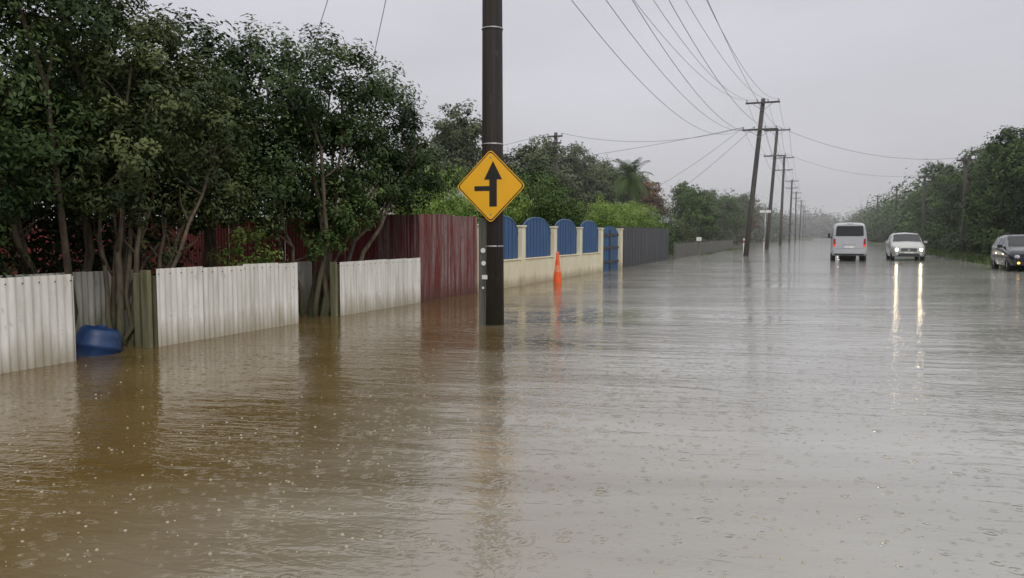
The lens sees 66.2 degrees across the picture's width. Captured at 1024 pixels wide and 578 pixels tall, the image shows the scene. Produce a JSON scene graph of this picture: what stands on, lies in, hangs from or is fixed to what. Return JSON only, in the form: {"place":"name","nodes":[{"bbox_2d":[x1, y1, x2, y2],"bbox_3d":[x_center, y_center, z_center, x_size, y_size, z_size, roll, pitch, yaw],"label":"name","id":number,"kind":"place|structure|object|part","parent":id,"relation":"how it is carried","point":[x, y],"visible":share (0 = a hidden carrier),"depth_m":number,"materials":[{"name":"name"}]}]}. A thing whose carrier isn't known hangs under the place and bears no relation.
{"place":"outdoors","nodes":[
{"label":"outdoors","id":0,"kind":"place"},
{"bbox_2d":[127,237,885,245],"bbox_3d":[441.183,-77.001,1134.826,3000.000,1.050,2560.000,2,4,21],"label":"ground","id":1,"kind":"structure","parent":0,"point":[869,241],"depth_m":202.90,"materials":[{"name":"green plant"}]},
{"bbox_2d":[0,239,20,262],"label":"shrub","id":2,"kind":"object","parent":1,"relation":"on","point":[8,248],"visible":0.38,"depth_m":9.86,"materials":[{"name":"green plant"}]},
{"bbox_2d":[0,274,75,373],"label":"white corrugated fence","id":3,"kind":"object","parent":1,"relation":"on","point":[37,318],"visible":0.68,"depth_m":8.87,"materials":[{"name":"white metal"}]},
{"bbox_2d":[0,0,163,332],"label":"broadleaf tree","id":4,"kind":"object","parent":1,"relation":"on","point":[14,153],"visible":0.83,"depth_m":9.82,"materials":[{"name":"green plant"}]},
{"bbox_2d":[0,158,217,275],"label":"shrub mass","id":5,"kind":"object","parent":1,"relation":"on","point":[51,227],"visible":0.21,"depth_m":12.89,"materials":[{"name":"green plant"}]},
{"bbox_2d":[0,3,270,228],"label":"broadleaf tree","id":6,"kind":"object","parent":1,"relation":"on","point":[15,57],"visible":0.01,"depth_m":13.13,"materials":[{"name":"green plant"}]},
{"bbox_2d":[4,0,275,346],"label":"broadleaf tree","id":7,"kind":"object","parent":1,"relation":"on","point":[159,159],"visible":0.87,"depth_m":10.79,"materials":[{"name":"green plant"}]},
{"bbox_2d":[132,219,189,275],"bbox_3d":[-5.037,-0.430,11.453,0.649,1.183,1.120,2,4,21],"label":"creeper","id":8,"kind":"object","parent":7,"relation":"attached to","point":[165,259],"visible":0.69,"depth_m":11.33,"materials":[{"name":"green plant"}]},
{"bbox_2d":[0,261,311,334],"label":"weathered recess fence","id":9,"kind":"object","parent":1,"relation":"on","point":[90,292],"visible":0.15,"depth_m":10.94,"materials":[{"name":"grey metal"}]},
{"bbox_2d":[5,2,336,300],"bbox_3d":[-6.226,-2.297,15.598,4.195,6.070,7.659,2,4,21],"label":"broadleaf tree","id":10,"kind":"object","parent":1,"relation":"on","point":[209,244],"visible":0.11,"depth_m":14.80,"materials":[{"name":"green plant"}]},
{"bbox_2d":[1,216,373,290],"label":"red corrugated fence","id":11,"kind":"object","parent":1,"relation":"on","point":[300,249],"visible":0.05,"depth_m":19.50,"materials":[{"name":"metal"}]},
{"bbox_2d":[151,262,298,346],"bbox_3d":[-4.237,0.352,11.955,0.161,1.451,3.070,2,4,21],"label":"white corrugated fence","id":12,"kind":"object","parent":1,"relation":"on","point":[246,298],"visible":0.68,"depth_m":11.61,"materials":[{"name":"white metal"}]},
{"bbox_2d":[133,262,337,347],"bbox_3d":[-4.145,0.324,12.504,0.295,1.430,4.390,2,4,21],"label":"mossy timber fence return","id":13,"kind":"object","parent":1,"relation":"on","point":[142,293],"visible":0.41,"depth_m":10.48,"materials":[{"name":"wood"}]},
{"bbox_2d":[205,221,287,266],"bbox_3d":[-4.503,-0.573,13.397,1.070,1.207,1.524,2,4,21],"label":"shrub","id":14,"kind":"object","parent":1,"relation":"on","point":[238,250],"visible":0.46,"depth_m":13.30,"materials":[{"name":"green plant"}]},
{"bbox_2d":[197,13,462,316],"bbox_3d":[-3.284,-2.187,15.761,3.020,5.881,6.757,2,4,21],"label":"broadleaf tree","id":15,"kind":"object","parent":1,"relation":"on","point":[400,173],"visible":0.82,"depth_m":14.62,"materials":[{"name":"green plant"}]},
{"bbox_2d":[287,190,385,262],"bbox_3d":[-3.337,-1.230,14.890,1.391,1.437,1.917,3,5,32],"label":"shrub","id":16,"kind":"object","parent":1,"relation":"on","point":[335,235],"visible":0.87,"depth_m":14.60,"materials":[{"name":"green plant"}]},
{"bbox_2d":[337,258,420,315],"bbox_3d":[-2.663,0.095,16.004,0.161,1.405,3.132,2,4,21],"label":"white corrugated fence","id":17,"kind":"object","parent":1,"relation":"on","point":[367,285],"visible":0.71,"depth_m":15.72,"materials":[{"name":"white metal"}]},
{"bbox_2d":[374,214,418,259],"bbox_3d":[-2.643,-0.515,17.900,1.366,2.362,0.030,3,5,34],"label":"red corrugated fence","id":18,"kind":"object","parent":1,"relation":"on","point":[396,232],"visible":0.34,"depth_m":17.82,"materials":[{"name":"metal"}]},
{"bbox_2d":[287,180,520,248],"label":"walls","id":19,"kind":"structure","parent":1,"relation":"on","point":[390,213],"depth_m":33.24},
{"bbox_2d":[280,179,503,217],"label":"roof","id":20,"kind":"structure","parent":19,"relation":"on","point":[376,183],"depth_m":36.41,"materials":[{"name":"metal"}]},
{"bbox_2d":[390,165,465,215],"bbox_3d":[-3.125,-2.643,31.361,3.359,4.619,3.529,2,4,21],"label":"tall tree","id":21,"kind":"object","parent":1,"relation":"on","point":[439,176],"visible":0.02,"depth_m":31.12,"materials":[{"name":"green plant"}]},
{"bbox_2d":[419,214,476,301],"bbox_3d":[-1.488,-0.602,18.976,0.031,2.387,3.200,2,4,21],"label":"red corrugated fence","id":22,"kind":"object","parent":1,"relation":"on","point":[448,253],"visible":0.79,"depth_m":18.78,"materials":[{"name":"metal"}]},
{"bbox_2d":[415,98,512,183],"bbox_3d":[-3.603,-6.636,50.169,7.604,10.057,8.271,2,4,21],"label":"tall tree","id":23,"kind":"object","parent":1,"relation":"on","point":[460,150],"visible":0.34,"depth_m":48.08,"materials":[{"name":"green plant"}]},
{"bbox_2d":[479,0,503,324],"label":"wooden utility pole","id":24,"kind":"object","parent":1,"relation":"on","point":[491,273],"visible":0.77,"depth_m":12.88,"materials":[{"name":"brown wood"}]},
{"bbox_2d":[458,151,523,221],"bbox_3d":[-0.343,-1.678,12.831,1.150,1.150,0.064,1,4,18],"label":"side road junction warning sign","id":25,"kind":"object","parent":24,"relation":"attached to","point":[490,186],"visible":1,"depth_m":12.81,"materials":[{"name":"yellow metal"}]},
{"bbox_2d":[476,135,563,204],"bbox_3d":[0.113,-6.254,54.132,6.345,8.707,5.857,2,4,21],"label":"tall tree","id":26,"kind":"object","parent":1,"relation":"on","point":[531,155],"visible":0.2,"depth_m":53.21,"materials":[{"name":"green plant"}]},
{"bbox_2d":[477,224,623,291],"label":"wall and pillars","id":27,"kind":"structure","parent":1,"relation":"on","point":[521,269],"depth_m":25.99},
{"bbox_2d":[503,215,597,258],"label":"blue arched panels","id":28,"kind":"object","parent":27,"relation":"on","point":[538,236],"visible":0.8,"depth_m":25.69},
{"bbox_2d":[518,152,583,221],"bbox_3d":[2.523,-7.504,66.603,6.589,9.482,7.697,0,4,-2],"label":"spreading tree","id":29,"kind":"object","parent":1,"relation":"on","point":[565,173],"visible":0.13,"depth_m":64.48,"materials":[{"name":"green plant"}]},
{"bbox_2d":[547,132,562,221],"bbox_3d":[3.293,-7.021,59.583,1.209,9.600,0.446,2,4,21],"label":"wooden utility pole","id":30,"kind":"object","parent":1,"relation":"on","point":[556,136],"visible":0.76,"depth_m":59.27,"materials":[{"name":"wood"}]},
{"bbox_2d":[553,252,561,282],"bbox_3d":[1.423,-0.601,24.564,0.420,1.135,0.420,2,4,21],"label":"traffic cone","id":31,"kind":"object","parent":1,"relation":"on","point":[557,274],"visible":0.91,"depth_m":24.49,"materials":[{"name":"orange plastic"}]},
{"bbox_2d":[552,141,621,219],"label":"spreading tree","id":32,"kind":"object","parent":1,"relation":"on","point":[589,181],"visible":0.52,"depth_m":68.06,"materials":[{"name":"green plant"}]},
{"bbox_2d":[603,226,618,270],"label":"blue timber gate","id":33,"kind":"structure","parent":1,"relation":"on","point":[610,247],"depth_m":33.65,"materials":[{"name":"blue wood"}]},
{"bbox_2d":[582,154,642,205],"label":"spreading tree","id":34,"kind":"object","parent":1,"relation":"on","point":[625,196],"visible":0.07,"depth_m":74.96,"materials":[{"name":"green plant"}]},
{"bbox_2d":[601,157,654,212],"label":"palm tree","id":35,"kind":"object","parent":1,"relation":"on","point":[629,181],"visible":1,"depth_m":58.89,"materials":[{"name":"green plant"}]},
{"bbox_2d":[617,226,668,267],"bbox_3d":[7.068,-2.150,41.295,0.157,2.200,12.425,2,4,21],"label":"charcoal paling fence","id":36,"kind":"object","parent":1,"relation":"on","point":[644,245],"visible":0.68,"depth_m":40.40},
{"bbox_2d":[626,180,668,214],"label":"autumn tree","id":37,"kind":"object","parent":1,"relation":"on","point":[655,199],"visible":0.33,"depth_m":74.93,"materials":[{"name":"brown plant"}]},
{"bbox_2d":[637,171,670,217],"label":"spreading tree","id":38,"kind":"object","parent":1,"relation":"on","point":[642,179],"depth_m":79.42,"materials":[{"name":"green plant"}]},
{"bbox_2d":[568,188,768,241],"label":"distant trees","id":39,"kind":"object","parent":1,"relation":"on","point":[761,215],"visible":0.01,"depth_m":154.64,"materials":[{"name":"green plant"}]},
{"bbox_2d":[669,179,719,240],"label":"round tree","id":40,"kind":"object","parent":1,"relation":"on","point":[689,203],"visible":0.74,"depth_m":71.12,"materials":[{"name":"green plant"}]},
{"bbox_2d":[674,239,732,258],"bbox_3d":[16.794,-3.377,66.326,0.130,1.500,36.160,2,4,21],"label":"paling fence","id":41,"kind":"object","parent":1,"relation":"on","point":[682,249],"visible":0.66,"depth_m":59.99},
{"bbox_2d":[695,188,727,224],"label":"round tree","id":42,"kind":"object","parent":1,"relation":"on","point":[723,218],"visible":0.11,"depth_m":87.42,"materials":[{"name":"green plant"}]},
{"bbox_2d":[706,188,746,239],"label":"round tree","id":43,"kind":"object","parent":1,"relation":"on","point":[730,213],"visible":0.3,"depth_m":99.76,"materials":[{"name":"green plant"}]},
{"bbox_2d":[723,193,759,244],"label":"round tree","id":44,"kind":"object","parent":1,"relation":"on","point":[742,230],"visible":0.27,"depth_m":116.10,"materials":[{"name":"green plant"}]},
{"bbox_2d":[730,200,760,243],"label":"autumn tree","id":45,"kind":"object","parent":1,"relation":"on","point":[756,219],"visible":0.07,"depth_m":129.63,"materials":[{"name":"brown plant"}]},
{"bbox_2d":[742,98,779,255],"bbox_3d":[17.449,-7.627,55.328,2.512,11.429,0.468,2,4,21],"label":"wooden utility pole","id":46,"kind":"object","parent":1,"relation":"on","point":[752,196],"visible":0.98,"depth_m":55.29,"materials":[{"name":"brown wood"}]},
{"bbox_2d":[304,0,964,214],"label":"power lines","id":47,"kind":"object","parent":46,"relation":"attached to","point":[696,93],"visible":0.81,"depth_m":36.63,"materials":[{"name":"black metal"}]},
{"bbox_2d":[731,194,793,241],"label":"distant trees","id":48,"kind":"object","parent":1,"relation":"on","point":[774,228],"visible":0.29,"depth_m":169.12,"materials":[{"name":"green plant"}]},
{"bbox_2d":[760,210,770,251],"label":"street name sign","id":49,"kind":"object","parent":1,"relation":"on","point":[765,211],"visible":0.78,"depth_m":67.46,"materials":[{"name":"white metal"}]},
{"bbox_2d":[764,127,789,248],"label":"wooden utility pole","id":50,"kind":"object","parent":1,"relation":"on","point":[771,194],"visible":0.81,"depth_m":81.10,"materials":[{"name":"wood"}]},
{"bbox_2d":[775,156,793,244],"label":"wooden utility pole","id":51,"kind":"object","parent":1,"relation":"on","point":[781,208],"visible":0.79,"depth_m":111.00,"materials":[{"name":"brown wood"}]},
{"bbox_2d":[785,180,793,242],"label":"wooden utility pole","id":52,"kind":"object","parent":1,"relation":"on","point":[789,233],"visible":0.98,"depth_m":150.12,"materials":[{"name":"brown wood"}]},
{"bbox_2d":[792,192,800,240],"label":"wooden utility pole","id":53,"kind":"object","parent":1,"relation":"on","point":[795,198],"visible":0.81,"depth_m":191.95,"materials":[{"name":"wood"}]},
{"bbox_2d":[797,200,804,238],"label":"wooden utility pole","id":54,"kind":"object","parent":1,"relation":"on","point":[801,205],"visible":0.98,"depth_m":238.43,"materials":[{"name":"wood"}]},
{"bbox_2d":[801,206,807,238],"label":"wooden utility pole","id":55,"kind":"object","parent":1,"relation":"on","point":[803,221],"visible":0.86,"depth_m":289.58,"materials":[{"name":"wood"}]},
{"bbox_2d":[803,211,807,237],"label":"wooden utility pole","id":56,"kind":"object","parent":1,"relation":"on","point":[805,214],"visible":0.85,"depth_m":345.37,"materials":[{"name":"brown wood"}]},
{"bbox_2d":[773,206,856,237],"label":"distant trees","id":57,"kind":"object","parent":1,"relation":"on","point":[818,226],"visible":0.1,"depth_m":368.98,"materials":[{"name":"green plant"}]},
{"bbox_2d":[672,246,1023,270],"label":"verge grass","id":58,"kind":"structure","parent":1,"relation":"on","point":[981,258],"depth_m":48.62,"materials":[{"name":"green plant"}]},
{"bbox_2d":[696,237,701,255],"bbox_3d":[13.072,-2.881,54.927,0.300,1.480,0.400,2,4,21],"label":"letterbox","id":59,"kind":"object","parent":58,"relation":"on","point":[698,239],"visible":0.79,"depth_m":54.87,"materials":[{"name":"white paint"}]},
{"bbox_2d":[844,200,880,223],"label":"distant trees","id":60,"kind":"object","parent":1,"relation":"on","point":[856,217],"visible":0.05,"depth_m":202.46,"materials":[{"name":"plant"}]},
{"bbox_2d":[892,185,901,230],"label":"wooden utility pole","id":61,"kind":"object","parent":1,"relation":"on","point":[897,187],"visible":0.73,"depth_m":107.68,"materials":[{"name":"wood"}]},
{"bbox_2d":[853,159,973,242],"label":"distant trees","id":62,"kind":"object","parent":1,"relation":"on","point":[882,226],"visible":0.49,"depth_m":134.10,"materials":[{"name":"green plant"}]},
{"bbox_2d":[902,181,938,232],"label":"roadside tree","id":63,"kind":"object","parent":1,"relation":"on","point":[917,198],"visible":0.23,"depth_m":85.42,"materials":[{"name":"green plant"}]},
{"bbox_2d":[918,174,931,240],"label":"wooden utility pole","id":64,"kind":"object","parent":1,"relation":"on","point":[923,200],"visible":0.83,"depth_m":77.98,"materials":[{"name":"wood"}]},
{"bbox_2d":[920,174,958,242],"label":"roadside tree","id":65,"kind":"object","parent":1,"relation":"on","point":[945,185],"visible":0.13,"depth_m":72.37,"materials":[{"name":"green plant"}]},
{"bbox_2d":[920,160,960,207],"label":"roadside tree","id":66,"kind":"object","parent":1,"relation":"on","point":[950,169],"visible":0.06,"depth_m":77.51,"materials":[{"name":"green plant"}]},
{"bbox_2d":[907,222,1008,254],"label":"roadside undergrowth","id":67,"kind":"object","parent":1,"relation":"on","point":[975,242],"visible":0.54,"depth_m":54.17,"materials":[{"name":"green plant"}]},
{"bbox_2d":[933,162,989,249],"bbox_3d":[37.317,-6.188,61.523,6.844,7.544,6.164,1,4,7],"label":"roadside tree","id":68,"kind":"object","parent":1,"relation":"on","point":[957,191],"visible":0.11,"depth_m":60.81,"materials":[{"name":"green plant"}]},
{"bbox_2d":[928,145,996,231],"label":"roadside tree","id":69,"kind":"object","parent":1,"relation":"on","point":[943,215],"visible":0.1,"depth_m":66.56,"materials":[{"name":"green plant"}]},
{"bbox_2d":[956,156,976,252],"bbox_3d":[31.169,-5.461,54.118,1.209,7.240,0.382,2,4,21],"label":"wooden utility pole","id":70,"kind":"object","parent":1,"relation":"on","point":[963,223],"visible":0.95,"depth_m":54.01,"materials":[{"name":"wood"}]},
{"bbox_2d":[949,133,1023,243],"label":"roadside tree","id":71,"kind":"object","parent":1,"relation":"on","point":[970,226],"visible":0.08,"depth_m":56.12,"materials":[{"name":"green plant"}]},
{"bbox_2d":[960,125,1023,231],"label":"roadside tree","id":72,"kind":"object","parent":1,"relation":"on","point":[1010,152],"visible":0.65,"depth_m":49.33,"materials":[{"name":"green plant"}]},
{"bbox_2d":[970,160,1021,245],"bbox_3d":[33.539,-5.186,51.903,4.207,6.836,6.124,-3,5,-37],"label":"roadside tree","id":73,"kind":"object","parent":1,"relation":"on","point":[991,181],"visible":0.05,"depth_m":52.77,"materials":[{"name":"green plant"}]},
{"bbox_2d":[992,172,1023,243],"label":"conifer tree","id":74,"kind":"object","parent":1,"relation":"on","point":[1018,227],"visible":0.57,"depth_m":40.61,"materials":[{"name":"green plant"}]},
{"bbox_2d":[997,173,1023,237],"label":"conifer tree","id":75,"kind":"object","parent":1,"relation":"on","point":[1016,205],"visible":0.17,"depth_m":42.79,"materials":[{"name":"green plant"}]},
{"bbox_2d":[1000,160,1023,234],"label":"conifer tree","id":76,"kind":"object","parent":1,"relation":"on","point":[1013,213],"visible":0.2,"depth_m":45.45,"materials":[{"name":"green plant"}]},
{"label":"walls","id":77,"kind":"object","parent":1,"relation":"on","visible":0},
{"bbox_2d":[585,203,680,226],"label":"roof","id":78,"kind":"structure","parent":77,"relation":"on","point":[667,219],"depth_m":70.83,"materials":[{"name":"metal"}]},
{"bbox_2d":[0,240,1023,577],"bbox_3d":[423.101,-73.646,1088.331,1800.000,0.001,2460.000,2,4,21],"label":"flood water","id":79,"kind":"structure","parent":0,"point":[776,332],"depth_m":5.85,"materials":[{"name":"brown liquid"}]},
{"bbox_2d":[74,325,121,356],"bbox_3d":[-5.297,0.899,9.941,0.596,0.904,0.668,2,4,21],"label":"blue plastic drum","id":80,"kind":"object","parent":79,"relation":"in","point":[99,340],"visible":0.52,"depth_m":9.76,"materials":[{"name":"blue plastic"}]},
{"bbox_2d":[337,186,463,254],"bbox_3d":[-2.803,-1.431,20.896,2.098,2.974,6.104,2,4,21],"label":"hedge","id":81,"kind":"object","parent":79,"relation":"on","point":[429,208],"visible":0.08,"depth_m":21.13,"materials":[{"name":"green plant"}]},
{"bbox_2d":[409,164,537,258],"bbox_3d":[-1.190,-2.142,25.528,2.641,3.793,7.845,2,4,21],"label":"hedge","id":82,"kind":"object","parent":79,"relation":"on","point":[471,209],"visible":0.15,"depth_m":24.31,"materials":[{"name":"green plant"}]},
{"bbox_2d":[0,347,976,577],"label":"rain bubbles","id":83,"kind":"object","parent":79,"relation":"on","point":[433,543],"visible":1,"depth_m":4.72},
{"bbox_2d":[504,162,588,257],"bbox_3d":[1.381,-2.723,31.186,2.972,4.166,7.416,2,4,21],"label":"shrub","id":84,"kind":"object","parent":79,"relation":"on","point":[548,206],"visible":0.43,"depth_m":29.65,"materials":[{"name":"green plant"}]},
{"bbox_2d":[569,194,666,252],"bbox_3d":[5.799,-3.028,41.119,3.026,3.435,13.627,2,4,21],"label":"hedge","id":85,"kind":"object","parent":79,"relation":"on","point":[620,214],"visible":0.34,"depth_m":38.03,"materials":[{"name":"green plant"}]},
{"bbox_2d":[622,209,685,256],"bbox_3d":[9.432,-3.835,53.200,3.233,3.412,14.112,2,4,21],"label":"shrub","id":86,"kind":"object","parent":79,"relation":"on","point":[672,237],"visible":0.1,"depth_m":55.51,"materials":[{"name":"green plant"}]},
{"bbox_2d":[661,216,726,248],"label":"shrub","id":87,"kind":"object","parent":79,"relation":"on","point":[691,235],"visible":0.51,"depth_m":67.41,"materials":[{"name":"green plant"}]},
{"bbox_2d":[828,223,866,260],"bbox_3d":[20.034,-2.729,46.817,2.220,2.444,4.870,2,4,21],"label":"white van","id":88,"kind":"object","parent":79,"relation":"on","point":[848,241],"visible":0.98,"depth_m":44.65,"materials":[{"name":"silver metal"}]},
{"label":"windows","id":89,"kind":"part","parent":88,"relation":"part of","materials":[{"name":"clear glass"}]},
{"bbox_2d":[885,231,926,260],"bbox_3d":[23.667,-2.584,47.263,2.229,1.764,4.452,2,4,21],"label":"oncoming car","id":90,"kind":"object","parent":79,"relation":"on","point":[904,244],"visible":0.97,"depth_m":45.98,"materials":[{"name":"white metal"}]},
{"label":"windows","id":91,"kind":"part","parent":90,"relation":"part of","materials":[{"name":"grey glass"}]},
{"bbox_2d":[990,233,1023,270],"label":"parked car","id":92,"kind":"object","parent":79,"relation":"on","point":[1007,251],"visible":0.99,"depth_m":32.95,"materials":[{"name":"grey metal"}]},
{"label":"windows","id":93,"kind":"part","parent":92,"relation":"part of","materials":[{"name":"grey glass"}]},
{"bbox_2d":[0,0,1023,231],"label":"sky","id":94,"kind":"structure","parent":0,"point":[918,81],"materials":[{"name":"grey"}]},
{"bbox_2d":[812,238,968,261],"bbox_3d":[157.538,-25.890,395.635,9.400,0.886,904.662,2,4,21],"label":"road","id":95,"kind":"structure","parent":0,"point":[928,255],"depth_m":56.52,"materials":[{"name":"grey asphalt"}]}
]}

